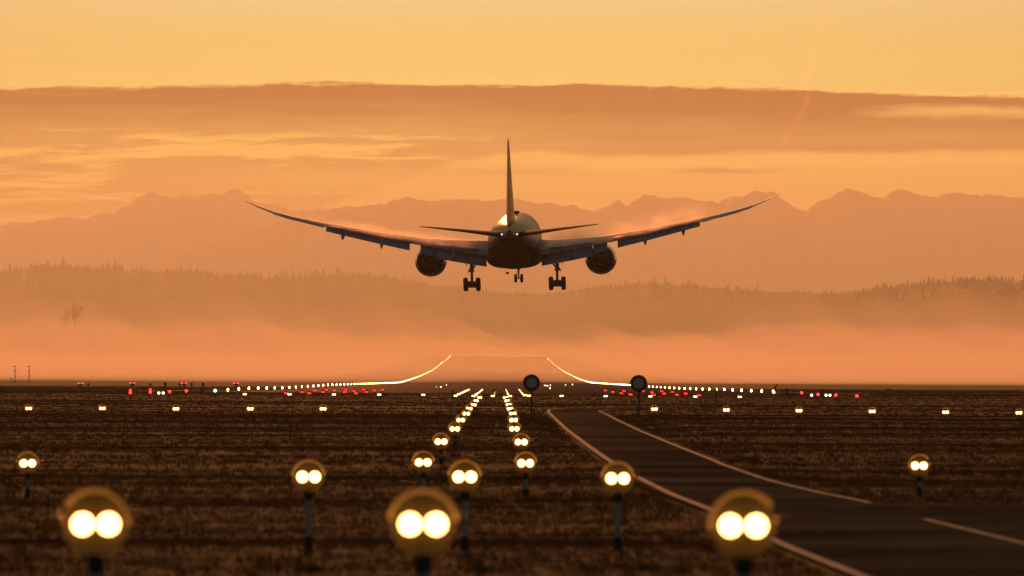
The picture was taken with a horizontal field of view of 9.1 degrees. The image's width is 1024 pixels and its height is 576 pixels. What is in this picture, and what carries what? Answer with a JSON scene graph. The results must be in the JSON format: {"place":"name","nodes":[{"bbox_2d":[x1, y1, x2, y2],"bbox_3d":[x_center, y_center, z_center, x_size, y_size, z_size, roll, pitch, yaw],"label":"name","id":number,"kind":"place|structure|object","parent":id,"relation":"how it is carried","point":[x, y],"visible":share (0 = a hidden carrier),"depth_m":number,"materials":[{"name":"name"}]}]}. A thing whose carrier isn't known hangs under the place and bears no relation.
{"place":"outdoors","nodes":[
{"label":"outdoors","id":0,"kind":"place"},
{"bbox_2d":[0,189,334,272],"bbox_3d":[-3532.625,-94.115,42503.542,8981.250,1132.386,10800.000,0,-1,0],"label":"mountains","id":1,"kind":"structure","parent":0,"point":[150,226],"depth_m":41705.59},
{"bbox_2d":[0,270,1023,358],"bbox_3d":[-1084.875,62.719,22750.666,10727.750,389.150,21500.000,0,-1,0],"label":"hills","id":2,"kind":"structure","parent":0,"point":[165,321],"depth_m":22261.62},
{"bbox_2d":[58,310,71,334],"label":"bare tree","id":3,"kind":"object","parent":2,"relation":"on","point":[65,319],"visible":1,"depth_m":13600.25,"materials":[{"name":"brown plant"}]},
{"bbox_2d":[67,298,83,334],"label":"bare tree","id":4,"kind":"object","parent":2,"relation":"on","point":[74,316],"visible":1,"depth_m":13499.45,"materials":[{"name":"brown plant"}]},
{"bbox_2d":[0,257,1023,306],"bbox_3d":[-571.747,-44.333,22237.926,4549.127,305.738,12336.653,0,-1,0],"label":"woods","id":5,"kind":"object","parent":2,"relation":"on","point":[276,280],"visible":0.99,"depth_m":25258.44,"materials":[{"name":"plant"}]},
{"bbox_2d":[0,356,1023,575],"bbox_3d":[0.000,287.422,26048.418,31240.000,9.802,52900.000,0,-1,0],"label":"ground","id":6,"kind":"structure","parent":0,"point":[901,374],"depth_m":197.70,"materials":[{"name":"brown plant"}]},
{"bbox_2d":[14,366,15,382],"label":"antenna mast","id":7,"kind":"object","parent":6,"relation":"on","point":[14,375],"visible":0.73,"depth_m":1499.74,"materials":[{"name":"black"}]},
{"bbox_2d":[13,452,41,497],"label":"approach light","id":8,"kind":"object","parent":6,"relation":"on","point":[27,463],"visible":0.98,"depth_m":91.96,"materials":[{"name":"yellow"}]},
{"bbox_2d":[23,404,33,413],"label":"approach light","id":9,"kind":"object","parent":6,"relation":"on","point":[28,408],"visible":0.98,"depth_m":239.95,"materials":[{"name":"yellow glass"}]},
{"bbox_2d":[51,488,139,575],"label":"approach light","id":10,"kind":"object","parent":6,"relation":"on","point":[96,522],"visible":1,"depth_m":29.78,"materials":[{"name":"yellow"}]},
{"bbox_2d":[97,404,107,413],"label":"approach light","id":11,"kind":"object","parent":6,"relation":"on","point":[102,408],"visible":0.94,"depth_m":239.95,"materials":[{"name":"yellow"}]},
{"bbox_2d":[172,404,179,414],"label":"approach light","id":12,"kind":"object","parent":6,"relation":"on","point":[175,408],"visible":0.95,"depth_m":239.95,"materials":[{"name":"yellow glass"}]},
{"bbox_2d":[245,404,255,414],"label":"approach light","id":13,"kind":"object","parent":6,"relation":"on","point":[249,408],"visible":0.97,"depth_m":239.95,"materials":[{"name":"yellow"}]},
{"bbox_2d":[287,460,329,548],"bbox_3d":[-1.968,2.114,61.976,0.418,0.909,0.320,0,-1,0],"label":"approach light","id":14,"kind":"object","parent":6,"relation":"on","point":[308,477],"visible":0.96,"depth_m":61.96,"materials":[{"name":"yellow"}]},
{"bbox_2d":[318,404,326,415],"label":"approach light","id":15,"kind":"object","parent":6,"relation":"on","point":[322,408],"visible":0.96,"depth_m":239.95,"materials":[{"name":"yellow"}]},
{"bbox_2d":[378,488,467,575],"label":"approach light","id":16,"kind":"object","parent":6,"relation":"on","point":[423,523],"visible":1,"depth_m":29.78,"materials":[{"name":"yellow"}]},
{"bbox_2d":[409,451,437,487],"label":"approach light","id":17,"kind":"object","parent":6,"relation":"on","point":[423,462],"visible":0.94,"depth_m":91.97,"materials":[{"name":"yellow"}]},
{"bbox_2d":[430,433,451,463],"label":"approach light","id":18,"kind":"object","parent":6,"relation":"on","point":[440,441],"visible":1,"depth_m":119.96,"materials":[{"name":"yellow"}]},
{"bbox_2d":[452,390,453,414],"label":"marker pole","id":19,"kind":"object","parent":6,"relation":"on","point":[452,402],"visible":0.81,"depth_m":249.94,"materials":[{"name":"black"}]},
{"bbox_2d":[446,422,463,445],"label":"approach light","id":20,"kind":"object","parent":6,"relation":"on","point":[454,428],"visible":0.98,"depth_m":149.96,"materials":[{"name":"yellow"}]},
{"bbox_2d":[454,414,467,431],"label":"approach light","id":21,"kind":"object","parent":6,"relation":"on","point":[461,419],"visible":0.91,"depth_m":179.96,"materials":[{"name":"yellow"}]},
{"bbox_2d":[443,460,485,548],"bbox_3d":[-0.457,2.114,61.976,0.418,0.911,0.320,0,-1,0],"label":"approach light","id":22,"kind":"object","parent":6,"relation":"on","point":[464,477],"visible":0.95,"depth_m":61.96,"materials":[{"name":"yellow"}]},
{"bbox_2d":[460,408,472,421],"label":"approach light","id":23,"kind":"object","parent":6,"relation":"on","point":[466,412],"visible":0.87,"depth_m":209.96,"materials":[{"name":"yellow"}]},
{"bbox_2d":[464,404,474,411],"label":"approach light","id":24,"kind":"object","parent":6,"relation":"on","point":[470,407],"visible":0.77,"depth_m":239.95,"materials":[{"name":"yellow"}]},
{"bbox_2d":[470,401,477,412],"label":"approach light","id":25,"kind":"object","parent":6,"relation":"on","point":[473,403],"visible":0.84,"depth_m":269.95,"materials":[{"name":"yellow"}]},
{"bbox_2d":[472,397,479,409],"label":"approach light","id":26,"kind":"object","parent":6,"relation":"on","point":[477,399],"visible":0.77,"depth_m":299.94,"materials":[{"name":"yellow"}]},
{"bbox_2d":[204,356,800,394],"bbox_3d":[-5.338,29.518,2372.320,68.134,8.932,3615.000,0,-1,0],"label":"runway","id":27,"kind":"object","parent":6,"relation":"on","point":[462,373],"visible":0.91,"depth_m":2096.75,"materials":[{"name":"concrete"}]},
{"bbox_2d":[503,397,510,410],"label":"approach light","id":28,"kind":"object","parent":6,"relation":"on","point":[506,399],"visible":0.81,"depth_m":299.94,"materials":[{"name":"yellow"}]},
{"bbox_2d":[506,404,513,411],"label":"approach light","id":29,"kind":"object","parent":6,"relation":"on","point":[509,407],"visible":0.71,"depth_m":239.95,"materials":[{"name":"yellow glass"}]},
{"bbox_2d":[506,408,518,415],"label":"approach light","id":30,"kind":"object","parent":6,"relation":"on","point":[512,411],"visible":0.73,"depth_m":209.96,"materials":[{"name":"yellow glass"}]},
{"bbox_2d":[506,414,520,423],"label":"approach light","id":31,"kind":"object","parent":6,"relation":"on","point":[513,418],"visible":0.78,"depth_m":179.96,"materials":[{"name":"yellow"}]},
{"bbox_2d":[505,422,522,436],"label":"approach light","id":32,"kind":"object","parent":6,"relation":"on","point":[514,428],"visible":0.92,"depth_m":149.96,"materials":[{"name":"yellow"}]},
{"bbox_2d":[510,433,531,452],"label":"approach light","id":33,"kind":"object","parent":6,"relation":"on","point":[520,442],"visible":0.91,"depth_m":119.96,"materials":[{"name":"yellow"}]},
{"bbox_2d":[511,452,539,496],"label":"approach light","id":34,"kind":"object","parent":6,"relation":"on","point":[525,463],"visible":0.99,"depth_m":91.97,"materials":[{"name":"yellow"}]},
{"bbox_2d":[523,374,539,415],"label":"round sign","id":35,"kind":"object","parent":6,"relation":"on","point":[531,382],"visible":0.98,"depth_m":249.96,"materials":[{"name":"black metal"}]},
{"bbox_2d":[596,461,638,549],"bbox_3d":[1.023,2.125,61.976,0.418,0.901,0.320,0,-1,0],"label":"approach light","id":36,"kind":"object","parent":6,"relation":"on","point":[617,478],"visible":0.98,"depth_m":61.96,"materials":[{"name":"yellow"}]},
{"bbox_2d":[630,375,646,415],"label":"round sign","id":37,"kind":"object","parent":6,"relation":"on","point":[638,383],"visible":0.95,"depth_m":249.96,"materials":[{"name":"black metal"}]},
{"bbox_2d":[649,405,659,417],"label":"approach light","id":38,"kind":"object","parent":6,"relation":"on","point":[654,409],"visible":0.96,"depth_m":239.95,"materials":[{"name":"yellow"}]},
{"bbox_2d":[715,388,716,415],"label":"marker pole","id":39,"kind":"object","parent":6,"relation":"on","point":[715,401],"visible":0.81,"depth_m":249.94,"materials":[{"name":"black"}]},
{"bbox_2d":[721,406,731,417],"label":"approach light","id":40,"kind":"object","parent":6,"relation":"on","point":[726,410],"visible":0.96,"depth_m":239.95,"materials":[{"name":"yellow glass"}]},
{"bbox_2d":[699,490,787,575],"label":"approach light","id":41,"kind":"object","parent":6,"relation":"on","point":[742,525],"visible":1,"depth_m":29.78,"materials":[{"name":"yellow"}]},
{"bbox_2d":[794,406,803,417],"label":"approach light","id":42,"kind":"object","parent":6,"relation":"on","point":[798,410],"visible":0.96,"depth_m":239.95,"materials":[{"name":"yellow glass"}]},
{"bbox_2d":[867,407,877,418],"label":"approach light","id":43,"kind":"object","parent":6,"relation":"on","point":[871,411],"visible":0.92,"depth_m":239.95,"materials":[{"name":"yellow glass"}]},
{"bbox_2d":[905,454,933,495],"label":"approach light","id":44,"kind":"object","parent":6,"relation":"on","point":[919,465],"visible":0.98,"depth_m":91.96,"materials":[{"name":"yellow"}]},
{"bbox_2d":[940,408,950,418],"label":"approach light","id":45,"kind":"object","parent":6,"relation":"on","point":[945,412],"visible":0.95,"depth_m":239.95,"materials":[{"name":"yellow"}]},
{"bbox_2d":[1015,408,1022,418],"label":"approach light","id":46,"kind":"object","parent":6,"relation":"on","point":[1018,412],"visible":0.94,"depth_m":239.95,"materials":[{"name":"yellow"}]},
{"bbox_2d":[244,139,779,290],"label":"airliner","id":47,"kind":"object","parent":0,"point":[515,240],"visible":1,"depth_m":732.91,"materials":[{"name":"paint"}]},
{"bbox_2d":[0,0,1023,224],"label":"sky","id":48,"kind":"structure","parent":0,"point":[298,105],"materials":[{"name":"orange"}]},
{"bbox_2d":[144,188,1023,293],"bbox_3d":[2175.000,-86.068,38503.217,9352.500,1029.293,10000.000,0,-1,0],"label":"mountains","id":49,"kind":"structure","parent":0,"point":[846,239],"depth_m":37397.91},
{"bbox_2d":[547,407,1023,575],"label":"road","id":50,"kind":"structure","parent":0,"point":[873,539],"depth_m":75.85,"materials":[{"name":"black asphalt"}]},
{"bbox_2d":[548,407,867,575],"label":"road markings","id":51,"kind":"object","parent":50,"relation":"on","point":[820,559],"visible":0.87,"depth_m":81.68,"materials":[{"name":"paint"}]},
{"bbox_2d":[599,409,872,502],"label":"road markings","id":52,"kind":"object","parent":50,"relation":"on","point":[716,461],"visible":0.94,"depth_m":112.58,"materials":[{"name":"paint"}]},
{"bbox_2d":[924,519,1023,543],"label":"road markings","id":53,"kind":"object","parent":50,"relation":"on","point":[988,534],"visible":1,"depth_m":69.44,"materials":[{"name":"paint"}]},
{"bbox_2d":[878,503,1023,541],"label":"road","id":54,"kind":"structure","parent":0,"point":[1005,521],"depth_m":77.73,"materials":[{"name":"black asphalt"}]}
]}

